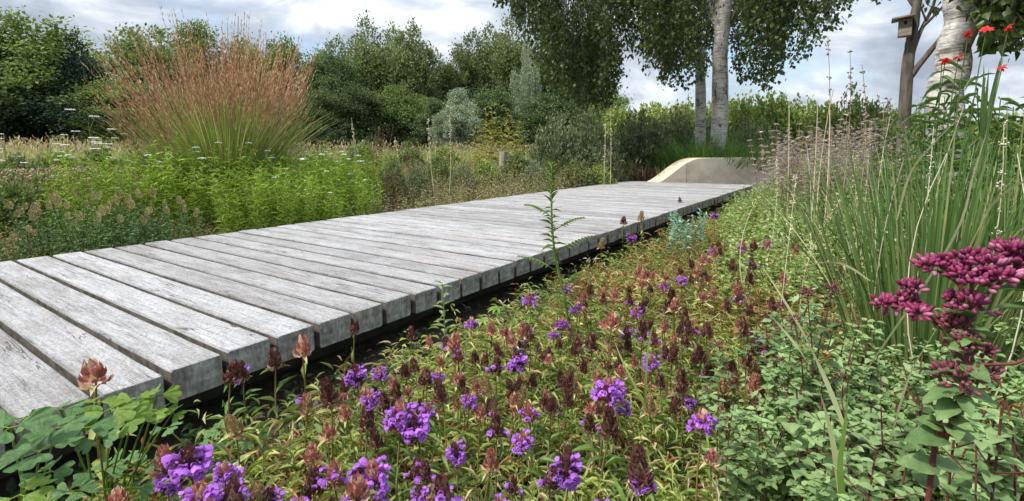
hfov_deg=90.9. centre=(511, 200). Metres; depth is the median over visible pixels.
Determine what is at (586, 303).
selfheal
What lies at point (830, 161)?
catmint
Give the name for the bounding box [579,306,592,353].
selfheal
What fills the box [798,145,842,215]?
catmint
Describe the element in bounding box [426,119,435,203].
dry stalk
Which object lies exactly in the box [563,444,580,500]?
selfheal
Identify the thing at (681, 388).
selfheal
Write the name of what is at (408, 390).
selfheal
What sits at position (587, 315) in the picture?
selfheal
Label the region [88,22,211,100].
deciduous tree
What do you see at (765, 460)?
marjoram
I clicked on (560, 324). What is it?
selfheal
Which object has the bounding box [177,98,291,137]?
bush
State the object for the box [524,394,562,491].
selfheal
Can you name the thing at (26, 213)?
clover plant
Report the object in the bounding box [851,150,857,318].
dry stalk
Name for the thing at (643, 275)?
selfheal
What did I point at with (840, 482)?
wild grass
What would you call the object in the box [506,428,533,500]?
selfheal
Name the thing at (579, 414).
selfheal
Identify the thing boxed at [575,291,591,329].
selfheal
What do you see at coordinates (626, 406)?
selfheal
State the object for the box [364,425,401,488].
selfheal
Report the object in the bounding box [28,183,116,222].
clover plant
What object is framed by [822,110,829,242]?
dry stalk
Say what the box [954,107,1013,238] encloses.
lily stem
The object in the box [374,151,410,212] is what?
leafy clump
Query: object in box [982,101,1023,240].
lily stem
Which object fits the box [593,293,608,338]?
selfheal
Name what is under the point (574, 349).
selfheal
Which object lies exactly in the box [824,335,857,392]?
marjoram
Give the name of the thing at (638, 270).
selfheal
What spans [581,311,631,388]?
selfheal
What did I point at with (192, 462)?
selfheal
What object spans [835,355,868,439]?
marjoram
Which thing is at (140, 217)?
clover plant
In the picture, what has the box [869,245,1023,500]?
sedum
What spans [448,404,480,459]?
selfheal
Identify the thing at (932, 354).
marjoram
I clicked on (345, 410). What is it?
selfheal
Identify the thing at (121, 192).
clover plant
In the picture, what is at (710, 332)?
selfheal
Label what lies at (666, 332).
selfheal
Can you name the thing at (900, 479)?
marjoram
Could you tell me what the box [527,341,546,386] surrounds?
selfheal
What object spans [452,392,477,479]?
selfheal
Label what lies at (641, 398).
wild grass
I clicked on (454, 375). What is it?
selfheal
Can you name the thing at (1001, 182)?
dry stalk
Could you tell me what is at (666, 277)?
selfheal
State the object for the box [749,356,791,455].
marjoram
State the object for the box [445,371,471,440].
selfheal
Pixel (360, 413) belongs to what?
selfheal
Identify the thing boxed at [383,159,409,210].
seed head clump
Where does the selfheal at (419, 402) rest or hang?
on the ground at (268, 385)
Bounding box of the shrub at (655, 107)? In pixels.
[635,101,669,126]
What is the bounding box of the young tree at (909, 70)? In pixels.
[856,0,941,195]
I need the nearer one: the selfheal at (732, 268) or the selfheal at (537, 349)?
the selfheal at (537, 349)
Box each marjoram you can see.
[697,394,737,500]
[698,340,741,446]
[715,404,757,500]
[722,400,778,494]
[733,331,766,400]
[736,461,784,500]
[738,323,766,428]
[740,444,780,500]
[748,433,775,500]
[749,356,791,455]
[749,389,780,456]
[754,399,805,500]
[756,359,783,412]
[757,304,784,389]
[759,326,795,396]
[760,300,798,438]
[761,318,803,360]
[761,343,817,446]
[762,416,791,494]
[767,313,818,500]
[768,389,832,500]
[769,352,810,472]
[775,286,838,498]
[776,393,835,478]
[777,304,813,387]
[783,336,803,394]
[785,380,840,486]
[788,295,823,387]
[790,422,849,500]
[792,397,873,497]
[799,282,848,478]
[799,408,867,495]
[801,411,863,500]
[820,317,873,435]
[821,450,925,500]
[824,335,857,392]
[829,327,863,391]
[831,387,868,465]
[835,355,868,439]
[841,339,889,402]
[841,407,903,500]
[844,313,886,418]
[848,379,889,441]
[848,404,892,491]
[849,377,906,478]
[849,403,876,479]
[856,351,906,448]
[858,412,893,494]
[864,418,918,500]
[873,392,907,500]
[875,399,940,500]
[875,402,935,500]
[878,338,926,419]
[881,361,900,409]
[885,365,930,500]
[886,444,944,500]
[895,355,944,498]
[903,336,948,414]
[906,397,935,499]
[906,414,937,496]
[907,333,927,378]
[924,400,1023,500]
[927,308,982,404]
[930,398,987,500]
[933,381,1023,500]
[936,406,997,500]
[936,443,1023,500]
[937,446,995,500]
[950,309,986,379]
[959,371,1023,500]
[967,425,1021,500]
[968,427,1020,500]
[973,344,1023,456]
[980,352,1023,451]
[987,236,1023,309]
[988,406,1023,497]
[990,405,1023,500]
[993,312,1023,410]
[1003,465,1023,500]
[1005,422,1023,474]
[1006,370,1023,468]
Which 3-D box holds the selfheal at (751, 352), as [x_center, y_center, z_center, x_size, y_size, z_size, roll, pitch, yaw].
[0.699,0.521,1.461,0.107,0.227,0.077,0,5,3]
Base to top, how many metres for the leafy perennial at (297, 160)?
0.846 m
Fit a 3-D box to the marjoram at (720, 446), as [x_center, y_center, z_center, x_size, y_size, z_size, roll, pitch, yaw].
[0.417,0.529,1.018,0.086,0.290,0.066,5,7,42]
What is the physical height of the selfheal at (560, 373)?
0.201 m
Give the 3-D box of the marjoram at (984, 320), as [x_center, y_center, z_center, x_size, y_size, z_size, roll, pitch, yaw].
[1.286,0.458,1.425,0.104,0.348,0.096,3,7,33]
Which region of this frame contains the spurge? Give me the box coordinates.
[663,209,709,255]
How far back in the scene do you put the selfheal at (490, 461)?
0.84 m
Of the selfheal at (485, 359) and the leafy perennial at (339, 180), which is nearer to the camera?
the selfheal at (485, 359)
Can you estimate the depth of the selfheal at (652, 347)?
1.49 m
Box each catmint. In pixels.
[748,128,799,231]
[760,148,786,212]
[761,131,791,193]
[765,136,818,225]
[769,146,794,197]
[770,123,820,222]
[776,132,801,181]
[782,136,819,212]
[786,130,814,192]
[788,147,822,241]
[789,130,823,182]
[793,134,837,216]
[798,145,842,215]
[807,119,859,219]
[813,135,842,173]
[814,146,846,202]
[817,157,842,220]
[822,140,855,179]
[825,137,864,161]
[826,158,863,203]
[827,124,872,176]
[828,123,873,174]
[830,159,866,204]
[836,113,878,228]
[840,136,876,196]
[847,126,877,166]
[850,119,896,172]
[859,123,918,204]
[865,126,905,227]
[866,97,941,233]
[879,133,912,166]
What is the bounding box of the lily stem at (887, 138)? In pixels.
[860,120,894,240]
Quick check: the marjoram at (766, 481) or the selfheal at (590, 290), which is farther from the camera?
the selfheal at (590, 290)
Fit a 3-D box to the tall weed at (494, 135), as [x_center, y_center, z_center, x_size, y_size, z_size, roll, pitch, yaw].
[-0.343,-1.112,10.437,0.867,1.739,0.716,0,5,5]
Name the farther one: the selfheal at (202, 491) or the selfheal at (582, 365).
the selfheal at (582, 365)
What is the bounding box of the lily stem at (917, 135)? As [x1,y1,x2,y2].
[888,119,941,250]
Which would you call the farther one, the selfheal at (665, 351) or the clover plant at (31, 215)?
the clover plant at (31, 215)
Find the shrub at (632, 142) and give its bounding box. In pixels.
[604,104,682,172]
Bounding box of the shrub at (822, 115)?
[789,99,842,158]
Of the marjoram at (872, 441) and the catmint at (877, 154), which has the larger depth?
the catmint at (877, 154)
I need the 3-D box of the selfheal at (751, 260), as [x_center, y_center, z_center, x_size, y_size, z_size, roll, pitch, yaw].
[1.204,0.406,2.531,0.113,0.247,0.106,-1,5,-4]
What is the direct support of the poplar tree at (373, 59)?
on the ground at (268, 385)
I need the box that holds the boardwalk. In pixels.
[0,181,753,478]
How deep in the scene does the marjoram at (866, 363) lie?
1.29 m
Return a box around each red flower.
[930,58,951,237]
[940,55,963,208]
[947,30,972,214]
[958,26,993,249]
[972,23,1014,247]
[973,64,1007,245]
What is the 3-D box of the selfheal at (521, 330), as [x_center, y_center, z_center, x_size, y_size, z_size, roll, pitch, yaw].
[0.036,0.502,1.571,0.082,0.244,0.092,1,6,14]
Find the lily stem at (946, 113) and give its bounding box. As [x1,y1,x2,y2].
[926,93,974,212]
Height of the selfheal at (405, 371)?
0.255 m
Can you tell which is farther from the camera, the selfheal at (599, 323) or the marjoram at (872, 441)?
the selfheal at (599, 323)
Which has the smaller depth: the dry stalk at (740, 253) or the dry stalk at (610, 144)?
the dry stalk at (740, 253)
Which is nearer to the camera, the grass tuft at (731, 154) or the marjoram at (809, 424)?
the marjoram at (809, 424)
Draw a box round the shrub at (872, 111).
[844,95,896,166]
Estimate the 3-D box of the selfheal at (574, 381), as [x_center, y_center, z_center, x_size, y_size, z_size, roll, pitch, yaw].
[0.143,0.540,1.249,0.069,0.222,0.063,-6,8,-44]
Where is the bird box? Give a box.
[891,13,914,37]
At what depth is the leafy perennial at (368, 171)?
6.11 m
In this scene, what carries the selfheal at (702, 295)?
on the ground at (268, 385)
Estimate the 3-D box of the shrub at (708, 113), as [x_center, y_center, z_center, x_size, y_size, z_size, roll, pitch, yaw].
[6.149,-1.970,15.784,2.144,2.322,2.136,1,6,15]
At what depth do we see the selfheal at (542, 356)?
1.51 m
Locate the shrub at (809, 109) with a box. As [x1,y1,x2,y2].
[790,92,822,129]
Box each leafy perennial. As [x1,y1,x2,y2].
[35,138,174,251]
[86,143,181,221]
[122,131,231,237]
[165,140,234,218]
[184,142,270,228]
[204,156,289,233]
[223,131,282,187]
[229,156,307,227]
[239,149,302,191]
[241,168,318,228]
[256,156,334,223]
[263,148,318,184]
[265,140,348,219]
[283,150,350,184]
[290,139,355,177]
[292,176,350,222]
[299,153,365,220]
[302,150,373,208]
[325,145,385,207]
[329,171,384,217]
[345,147,396,191]
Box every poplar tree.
[289,32,348,99]
[332,9,392,120]
[378,14,445,150]
[381,20,406,55]
[432,26,499,130]
[463,9,543,139]
[475,20,512,87]
[531,43,574,131]
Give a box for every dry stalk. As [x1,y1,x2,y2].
[351,117,356,170]
[394,139,400,175]
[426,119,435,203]
[448,116,451,198]
[603,124,606,176]
[610,105,612,186]
[739,201,756,320]
[770,157,779,248]
[781,174,797,302]
[786,116,789,228]
[799,200,840,349]
[806,143,811,263]
[812,100,817,214]
[816,90,833,227]
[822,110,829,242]
[825,39,832,236]
[836,50,853,228]
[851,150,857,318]
[852,66,869,227]
[854,132,871,312]
[871,160,903,349]
[875,118,889,324]
[907,154,946,398]
[917,127,934,278]
[918,107,963,324]
[983,120,1009,305]
[983,153,1023,420]
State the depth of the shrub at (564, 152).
8.88 m
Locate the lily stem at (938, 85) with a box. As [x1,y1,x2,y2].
[903,60,966,237]
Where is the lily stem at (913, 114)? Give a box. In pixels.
[890,102,935,234]
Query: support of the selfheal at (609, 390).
on the ground at (268, 385)
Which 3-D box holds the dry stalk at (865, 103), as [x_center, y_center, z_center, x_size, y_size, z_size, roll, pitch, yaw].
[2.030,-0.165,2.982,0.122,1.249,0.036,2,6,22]
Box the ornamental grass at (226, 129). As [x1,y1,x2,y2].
[59,7,350,223]
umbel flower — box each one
[0,134,28,166]
[53,131,79,175]
[60,109,116,169]
[103,133,146,168]
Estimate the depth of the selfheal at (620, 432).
1.21 m
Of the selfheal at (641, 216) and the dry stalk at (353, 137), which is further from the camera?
the dry stalk at (353, 137)
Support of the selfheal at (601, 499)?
on the ground at (268, 385)
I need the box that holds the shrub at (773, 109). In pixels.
[730,90,806,153]
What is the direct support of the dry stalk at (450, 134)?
on the ground at (268, 385)
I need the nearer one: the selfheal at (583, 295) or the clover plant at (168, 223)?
the selfheal at (583, 295)
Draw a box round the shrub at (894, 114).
[874,101,897,134]
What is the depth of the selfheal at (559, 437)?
1.09 m
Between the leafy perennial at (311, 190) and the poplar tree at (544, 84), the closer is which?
the leafy perennial at (311, 190)
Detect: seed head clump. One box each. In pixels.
[365,122,397,174]
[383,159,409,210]
[393,143,419,175]
[423,136,453,164]
[457,154,476,176]
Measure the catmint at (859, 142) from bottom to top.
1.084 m
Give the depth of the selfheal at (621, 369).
1.24 m
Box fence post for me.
[499,152,531,170]
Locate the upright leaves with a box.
[973,53,1004,241]
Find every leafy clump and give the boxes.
[0,148,59,180]
[0,170,60,243]
[18,169,80,218]
[31,148,84,172]
[72,145,135,186]
[124,145,161,175]
[344,139,384,172]
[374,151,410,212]
[392,140,425,171]
[404,160,433,206]
[422,153,453,192]
[432,143,465,166]
[443,162,478,201]
[472,159,505,197]
[498,149,533,191]
[517,160,552,193]
[555,157,595,189]
[587,162,616,184]
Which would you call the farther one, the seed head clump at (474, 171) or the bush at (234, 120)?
the bush at (234, 120)
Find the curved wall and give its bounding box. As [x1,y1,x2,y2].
[647,157,807,188]
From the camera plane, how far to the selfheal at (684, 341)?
1.49 m
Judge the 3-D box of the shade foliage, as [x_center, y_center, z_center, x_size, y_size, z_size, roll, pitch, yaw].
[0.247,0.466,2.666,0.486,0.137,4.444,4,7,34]
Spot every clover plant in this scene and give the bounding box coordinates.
[0,189,79,248]
[0,209,75,261]
[6,192,105,256]
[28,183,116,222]
[30,194,153,255]
[45,190,141,253]
[53,188,183,252]
[86,197,153,240]
[100,205,186,246]
[106,200,185,242]
[141,196,202,238]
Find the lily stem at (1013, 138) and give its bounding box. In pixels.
[1005,97,1023,320]
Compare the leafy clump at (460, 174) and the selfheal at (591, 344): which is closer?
the selfheal at (591, 344)
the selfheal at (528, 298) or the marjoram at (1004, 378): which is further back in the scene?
the selfheal at (528, 298)
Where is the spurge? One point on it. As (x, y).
(674, 230)
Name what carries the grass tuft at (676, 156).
on the ground at (268, 385)
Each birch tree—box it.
[493,0,856,154]
[650,0,714,151]
[922,0,1023,201]
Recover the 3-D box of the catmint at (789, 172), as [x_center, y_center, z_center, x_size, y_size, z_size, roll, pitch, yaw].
[2.039,-0.081,3.886,0.397,0.951,0.244,-1,6,-12]
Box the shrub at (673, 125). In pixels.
[649,106,709,163]
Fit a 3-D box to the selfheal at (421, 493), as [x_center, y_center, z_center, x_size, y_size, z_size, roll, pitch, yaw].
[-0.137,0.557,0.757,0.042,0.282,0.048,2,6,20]
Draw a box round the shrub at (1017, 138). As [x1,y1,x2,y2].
[965,111,1023,169]
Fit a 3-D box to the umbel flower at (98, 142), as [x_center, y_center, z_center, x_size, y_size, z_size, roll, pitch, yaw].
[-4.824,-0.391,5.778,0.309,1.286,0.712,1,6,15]
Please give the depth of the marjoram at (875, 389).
1.15 m
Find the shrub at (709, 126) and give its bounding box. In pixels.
[688,117,735,151]
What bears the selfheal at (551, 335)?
on the ground at (268, 385)
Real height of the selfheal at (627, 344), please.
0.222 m
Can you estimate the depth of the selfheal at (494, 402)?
1.15 m
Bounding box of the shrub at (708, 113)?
[706,100,711,133]
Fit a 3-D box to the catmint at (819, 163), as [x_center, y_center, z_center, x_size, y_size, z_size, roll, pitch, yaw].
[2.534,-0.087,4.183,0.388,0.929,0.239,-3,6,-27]
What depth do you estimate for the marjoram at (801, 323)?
1.31 m
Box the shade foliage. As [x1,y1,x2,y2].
[0,226,683,500]
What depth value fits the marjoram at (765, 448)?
0.94 m
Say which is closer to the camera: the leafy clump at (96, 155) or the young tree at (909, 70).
the young tree at (909, 70)
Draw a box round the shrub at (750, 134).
[727,112,789,156]
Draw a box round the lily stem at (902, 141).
[878,116,912,241]
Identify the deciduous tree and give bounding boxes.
[0,5,118,147]
[30,26,112,135]
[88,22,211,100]
[155,18,251,106]
[209,32,265,96]
[238,31,308,105]
[294,45,367,149]
[538,39,627,118]
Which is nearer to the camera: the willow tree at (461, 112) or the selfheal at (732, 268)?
the selfheal at (732, 268)
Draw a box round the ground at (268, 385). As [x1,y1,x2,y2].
[0,189,996,500]
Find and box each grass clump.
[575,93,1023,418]
[695,102,1023,361]
[761,187,884,269]
[789,151,994,266]
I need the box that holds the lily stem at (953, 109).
[927,79,988,216]
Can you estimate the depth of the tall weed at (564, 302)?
1.71 m
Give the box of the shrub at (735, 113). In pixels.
[709,89,755,138]
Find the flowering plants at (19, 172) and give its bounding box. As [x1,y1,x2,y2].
[0,161,145,213]
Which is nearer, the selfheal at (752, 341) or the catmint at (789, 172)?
the selfheal at (752, 341)
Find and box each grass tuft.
[612,168,627,181]
[622,131,733,169]
[649,127,764,164]
[668,125,784,168]
[688,128,808,171]
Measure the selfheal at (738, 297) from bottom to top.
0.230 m
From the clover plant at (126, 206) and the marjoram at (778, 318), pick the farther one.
the clover plant at (126, 206)
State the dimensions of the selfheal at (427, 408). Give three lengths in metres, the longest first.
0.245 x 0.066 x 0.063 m
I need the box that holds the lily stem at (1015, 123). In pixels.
[969,120,1023,249]
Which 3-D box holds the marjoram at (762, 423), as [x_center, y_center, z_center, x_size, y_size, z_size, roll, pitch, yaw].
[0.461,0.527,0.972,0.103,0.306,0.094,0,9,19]
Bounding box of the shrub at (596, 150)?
[568,108,626,177]
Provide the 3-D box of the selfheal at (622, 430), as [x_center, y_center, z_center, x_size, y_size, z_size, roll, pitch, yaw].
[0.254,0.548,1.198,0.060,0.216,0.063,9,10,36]
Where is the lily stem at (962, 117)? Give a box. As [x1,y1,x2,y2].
[941,95,979,239]
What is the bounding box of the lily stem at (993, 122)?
[966,96,1023,289]
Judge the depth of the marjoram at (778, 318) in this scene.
1.40 m
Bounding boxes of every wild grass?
[559,404,625,500]
[615,343,659,437]
[645,315,658,427]
[657,488,668,500]
[756,262,869,300]
[764,269,843,425]
[771,316,838,497]
[837,391,848,497]
[863,132,986,373]
[890,302,947,439]
[896,110,966,219]
[983,181,1023,213]
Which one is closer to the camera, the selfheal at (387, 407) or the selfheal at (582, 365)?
the selfheal at (387, 407)
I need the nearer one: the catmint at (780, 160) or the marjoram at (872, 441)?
the marjoram at (872, 441)
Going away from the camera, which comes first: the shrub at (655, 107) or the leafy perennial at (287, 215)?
the leafy perennial at (287, 215)
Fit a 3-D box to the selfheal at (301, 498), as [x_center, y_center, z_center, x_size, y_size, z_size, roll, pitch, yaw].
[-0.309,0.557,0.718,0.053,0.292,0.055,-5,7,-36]
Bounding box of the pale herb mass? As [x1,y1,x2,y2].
[713,154,1023,323]
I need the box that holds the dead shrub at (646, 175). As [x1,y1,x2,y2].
[625,166,662,181]
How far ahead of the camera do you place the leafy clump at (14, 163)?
5.68 m
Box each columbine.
[0,406,86,500]
[38,383,186,500]
[48,419,271,500]
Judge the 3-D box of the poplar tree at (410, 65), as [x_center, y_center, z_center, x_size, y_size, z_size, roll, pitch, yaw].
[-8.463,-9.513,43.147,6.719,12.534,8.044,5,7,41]
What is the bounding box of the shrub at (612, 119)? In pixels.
[593,102,639,140]
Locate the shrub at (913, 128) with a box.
[896,110,925,160]
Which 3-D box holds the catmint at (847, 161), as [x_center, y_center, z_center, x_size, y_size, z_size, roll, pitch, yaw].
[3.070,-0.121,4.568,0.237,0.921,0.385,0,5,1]
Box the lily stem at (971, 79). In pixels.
[943,73,998,241]
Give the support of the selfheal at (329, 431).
on the ground at (268, 385)
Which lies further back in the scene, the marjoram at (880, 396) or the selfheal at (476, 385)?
the selfheal at (476, 385)
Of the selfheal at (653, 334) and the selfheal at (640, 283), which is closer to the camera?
the selfheal at (653, 334)
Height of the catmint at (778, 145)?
1.004 m
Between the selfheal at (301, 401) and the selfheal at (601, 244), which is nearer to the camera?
the selfheal at (301, 401)
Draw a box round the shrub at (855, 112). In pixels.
[817,81,876,160]
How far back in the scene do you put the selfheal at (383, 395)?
1.13 m
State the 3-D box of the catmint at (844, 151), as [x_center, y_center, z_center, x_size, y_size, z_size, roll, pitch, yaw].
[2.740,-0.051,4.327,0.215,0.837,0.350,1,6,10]
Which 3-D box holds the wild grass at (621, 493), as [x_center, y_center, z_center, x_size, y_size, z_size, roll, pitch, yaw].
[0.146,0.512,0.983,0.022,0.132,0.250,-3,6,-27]
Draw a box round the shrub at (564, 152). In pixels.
[526,111,589,189]
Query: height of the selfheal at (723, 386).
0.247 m
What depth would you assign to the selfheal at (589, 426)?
1.06 m
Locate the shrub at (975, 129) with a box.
[911,114,1002,160]
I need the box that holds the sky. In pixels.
[0,0,1023,120]
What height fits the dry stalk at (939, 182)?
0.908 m
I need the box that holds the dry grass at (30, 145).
[0,133,640,181]
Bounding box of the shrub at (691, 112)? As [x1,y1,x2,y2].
[662,93,709,136]
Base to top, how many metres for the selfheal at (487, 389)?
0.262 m
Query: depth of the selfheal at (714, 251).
2.75 m
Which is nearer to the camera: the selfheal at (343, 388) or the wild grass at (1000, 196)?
the wild grass at (1000, 196)
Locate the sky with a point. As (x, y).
(871, 36)
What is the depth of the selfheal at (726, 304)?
1.93 m
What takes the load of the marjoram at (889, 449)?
on the ground at (268, 385)
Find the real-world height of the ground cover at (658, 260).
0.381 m
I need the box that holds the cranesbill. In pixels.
[475,306,537,358]
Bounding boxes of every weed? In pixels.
[432,280,455,354]
[463,124,493,166]
[475,104,513,171]
[499,119,528,157]
[517,157,601,352]
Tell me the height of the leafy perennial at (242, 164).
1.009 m
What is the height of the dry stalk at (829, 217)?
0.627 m
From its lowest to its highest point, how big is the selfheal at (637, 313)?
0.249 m
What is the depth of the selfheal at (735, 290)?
2.03 m
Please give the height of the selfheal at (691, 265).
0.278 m
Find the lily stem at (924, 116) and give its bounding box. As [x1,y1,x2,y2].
[896,96,950,238]
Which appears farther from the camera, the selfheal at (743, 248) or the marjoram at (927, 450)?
the selfheal at (743, 248)
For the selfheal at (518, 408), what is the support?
on the ground at (268, 385)
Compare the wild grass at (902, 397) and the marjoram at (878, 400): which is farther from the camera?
the marjoram at (878, 400)
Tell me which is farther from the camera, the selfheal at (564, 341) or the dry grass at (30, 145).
the dry grass at (30, 145)
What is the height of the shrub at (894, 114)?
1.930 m
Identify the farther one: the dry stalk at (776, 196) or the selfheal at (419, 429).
the dry stalk at (776, 196)
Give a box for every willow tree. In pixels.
[428,110,460,150]
[431,87,492,151]
[507,34,543,150]
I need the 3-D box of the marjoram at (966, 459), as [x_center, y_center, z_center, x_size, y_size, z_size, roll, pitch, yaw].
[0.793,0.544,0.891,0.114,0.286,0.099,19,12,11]
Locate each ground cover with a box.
[0,182,387,262]
[44,196,1023,500]
[333,156,651,217]
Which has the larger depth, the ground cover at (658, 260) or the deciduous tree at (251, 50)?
the deciduous tree at (251, 50)
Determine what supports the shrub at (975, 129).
on the ground at (268, 385)
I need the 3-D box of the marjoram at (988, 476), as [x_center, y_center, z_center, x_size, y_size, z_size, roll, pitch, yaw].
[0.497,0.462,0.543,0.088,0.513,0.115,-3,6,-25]
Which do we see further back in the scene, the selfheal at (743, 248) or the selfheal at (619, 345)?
the selfheal at (743, 248)
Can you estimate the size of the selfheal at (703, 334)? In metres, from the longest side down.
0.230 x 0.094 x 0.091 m
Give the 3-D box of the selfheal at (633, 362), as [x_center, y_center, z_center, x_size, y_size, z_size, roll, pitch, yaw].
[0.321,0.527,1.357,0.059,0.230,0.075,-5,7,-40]
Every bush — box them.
[0,58,95,149]
[0,83,116,152]
[24,73,160,156]
[104,86,209,146]
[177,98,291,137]
[253,96,315,151]
[280,88,362,155]
[311,80,400,150]
[360,82,436,153]
[395,96,448,153]
[470,83,530,153]
[507,92,592,153]
[560,91,635,138]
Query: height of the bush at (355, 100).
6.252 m
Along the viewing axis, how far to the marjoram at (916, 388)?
0.96 m
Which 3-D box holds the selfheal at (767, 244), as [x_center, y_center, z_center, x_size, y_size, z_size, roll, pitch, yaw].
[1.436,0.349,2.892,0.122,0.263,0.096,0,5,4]
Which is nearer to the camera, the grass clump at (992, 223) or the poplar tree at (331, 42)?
the grass clump at (992, 223)
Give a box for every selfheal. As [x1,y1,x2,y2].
[67,358,135,489]
[105,485,132,500]
[139,444,191,500]
[153,469,183,500]
[161,442,214,500]
[178,480,222,500]
[205,358,246,460]
[210,413,255,481]
[211,461,239,486]
[216,477,251,500]
[220,480,248,500]
[223,463,244,487]
[231,360,259,442]
[248,480,271,500]
[255,346,300,438]
[261,485,285,500]
[276,334,334,438]
[289,392,322,470]
[289,394,321,477]
[291,496,309,500]
[294,481,317,500]
[296,440,335,500]
[307,464,328,500]
[310,376,351,500]
[312,422,341,499]
[318,398,351,455]
[318,459,348,500]
[330,392,357,491]
[338,403,364,469]
[339,378,359,433]
[340,318,360,400]
[340,471,378,500]
[341,496,368,500]
[344,363,371,460]
[344,406,388,466]
[347,465,369,479]
[348,404,374,460]
[350,387,370,463]
[354,455,390,500]
[360,388,392,500]
[361,385,381,447]
[363,389,392,450]
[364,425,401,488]
[367,398,404,481]
[371,366,388,412]
[372,490,390,500]
[375,398,418,500]
[379,389,402,491]
[382,375,402,462]
[384,398,411,500]
[389,380,411,472]
[393,362,422,414]
[394,411,439,473]
[399,326,417,388]
[399,385,416,464]
[403,456,423,493]
[408,459,435,486]
[409,369,438,487]
[410,357,431,401]
[410,484,428,500]
[413,369,442,459]
[415,398,434,454]
[418,335,433,394]
[418,402,443,490]
[422,473,453,500]
[425,399,448,461]
[426,378,474,484]
[427,369,447,462]
[429,355,444,390]
[433,331,477,421]
[439,335,455,371]
[440,370,458,439]
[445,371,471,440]
[445,439,474,498]
[448,346,475,420]
[448,376,466,448]
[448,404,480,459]
[449,348,478,410]
[449,394,472,447]
[450,496,468,500]
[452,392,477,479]
[457,387,482,480]
[461,378,487,469]
[462,403,493,500]
[464,316,480,371]
[467,350,483,422]
[473,398,502,482]
[474,352,493,427]
[474,377,505,478]
[475,354,507,442]
[476,395,507,487]
[478,373,502,448]
[479,321,498,386]
[480,446,500,500]
[482,409,510,500]
[483,321,495,371]
[490,342,513,418]
[492,391,524,484]
[492,493,508,500]
[497,326,513,377]
[499,327,507,388]
[501,331,519,408]
[501,378,533,477]
[502,350,528,431]
[503,401,524,471]
[504,474,522,500]
[506,376,531,449]
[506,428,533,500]
[507,340,524,403]
[509,386,528,473]
[512,329,539,399]
[513,322,534,380]
[516,340,532,391]
[517,327,536,377]
[517,401,557,498]
[519,394,547,486]
[522,292,542,341]
[524,324,534,365]
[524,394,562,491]
[526,374,538,424]
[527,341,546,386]
[535,350,545,396]
[535,389,563,459]
[537,353,559,434]
[537,465,564,500]
[538,346,559,428]
[539,401,568,499]
[546,338,565,395]
[547,318,567,370]
[547,329,559,381]
[548,318,568,401]
[549,452,588,500]
[552,370,568,420]
[552,374,575,441]
[552,387,583,457]
[553,370,576,453]
[554,323,577,375]
[555,284,572,331]
[557,376,579,442]
[560,373,579,433]
[562,391,584,441]
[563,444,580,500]
[564,340,590,409]
[565,301,589,356]
[565,333,585,386]
[570,297,585,342]
[572,375,624,499]
[574,298,591,354]
[574,411,602,495]
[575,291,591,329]
[575,357,591,404]
[577,401,598,495]
[579,305,596,363]
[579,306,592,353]
[581,299,592,353]
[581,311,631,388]
[583,330,599,423]
[583,369,603,433]
[585,399,617,455]
[585,404,629,499]
[586,283,599,325]
[587,402,605,471]
[592,237,608,270]
[592,497,609,500]
[593,289,608,318]
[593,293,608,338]
[595,319,609,356]
[597,363,636,454]
[600,339,614,377]
[601,360,629,400]
[601,385,629,462]
[603,344,614,379]
[605,287,626,328]
[606,385,626,468]
[608,352,629,420]
[611,325,637,378]
[614,342,622,352]
[615,399,647,500]
[616,216,630,254]
[618,286,633,346]
[619,294,635,346]
[621,338,639,403]
[622,353,642,429]
[625,232,638,267]
[626,442,654,500]
[629,264,645,290]
[629,319,656,405]
[630,307,642,358]
[630,372,657,435]
[631,471,656,500]
[632,270,648,319]
[633,296,650,344]
[633,302,649,355]
[634,279,649,301]
[634,327,655,381]
[634,394,665,471]
[635,211,650,243]
[636,353,661,437]
[637,318,654,376]
[640,330,660,397]
[644,270,655,294]
[646,284,661,321]
[648,271,656,303]
[648,336,666,397]
[649,322,675,371]
[653,371,675,469]
[654,318,676,389]
[655,344,674,416]
[656,273,672,317]
[657,281,668,317]
[658,298,678,328]
[658,382,683,459]
[660,345,681,430]
[661,293,678,340]
[661,302,683,352]
[661,382,692,471]
[663,297,683,348]
[663,342,685,398]
[664,395,696,467]
[665,287,679,332]
[665,321,683,382]
[666,333,677,383]
[671,316,693,374]
[672,334,694,383]
[672,365,698,461]
[674,266,690,293]
[675,320,701,387]
[676,275,687,305]
[677,383,695,430]
[678,407,722,500]
[680,307,692,350]
[680,319,705,371]
[681,263,700,314]
[683,273,694,309]
[683,344,714,414]
[683,395,703,460]
[685,350,701,417]
[686,258,701,307]
[686,272,705,312]
[689,290,715,325]
[690,277,713,313]
[690,348,702,408]
[691,321,710,387]
[694,253,713,306]
[696,361,714,415]
[697,325,715,390]
[698,387,729,446]
[698,448,721,500]
[699,269,708,302]
[700,322,721,391]
[701,403,730,489]
[704,246,720,285]
[704,257,718,296]
[704,274,718,301]
[704,286,723,329]
[708,211,718,241]
[708,244,717,258]
[711,377,737,460]
[713,241,726,263]
[713,297,735,352]
[714,247,728,271]
[716,355,738,400]
[726,284,746,319]
[727,258,750,291]
[727,303,760,358]
[727,372,751,460]
[728,292,745,333]
[728,337,756,393]
[731,282,742,320]
[731,320,740,375]
[734,323,748,360]
[735,315,746,375]
[735,335,747,354]
[736,242,748,271]
[736,343,758,369]
[737,356,764,401]
[738,326,758,349]
[738,351,753,419]
[738,381,763,435]
[739,270,760,317]
[740,333,774,428]
[740,372,765,425]
[743,391,761,451]
[745,297,757,328]
[746,256,759,294]
[749,240,761,258]
[754,239,772,276]
[754,310,773,368]
[762,296,776,330]
[775,271,791,318]
[781,293,792,327]
[791,243,801,268]
[832,264,843,304]
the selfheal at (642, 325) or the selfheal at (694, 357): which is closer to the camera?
the selfheal at (694, 357)

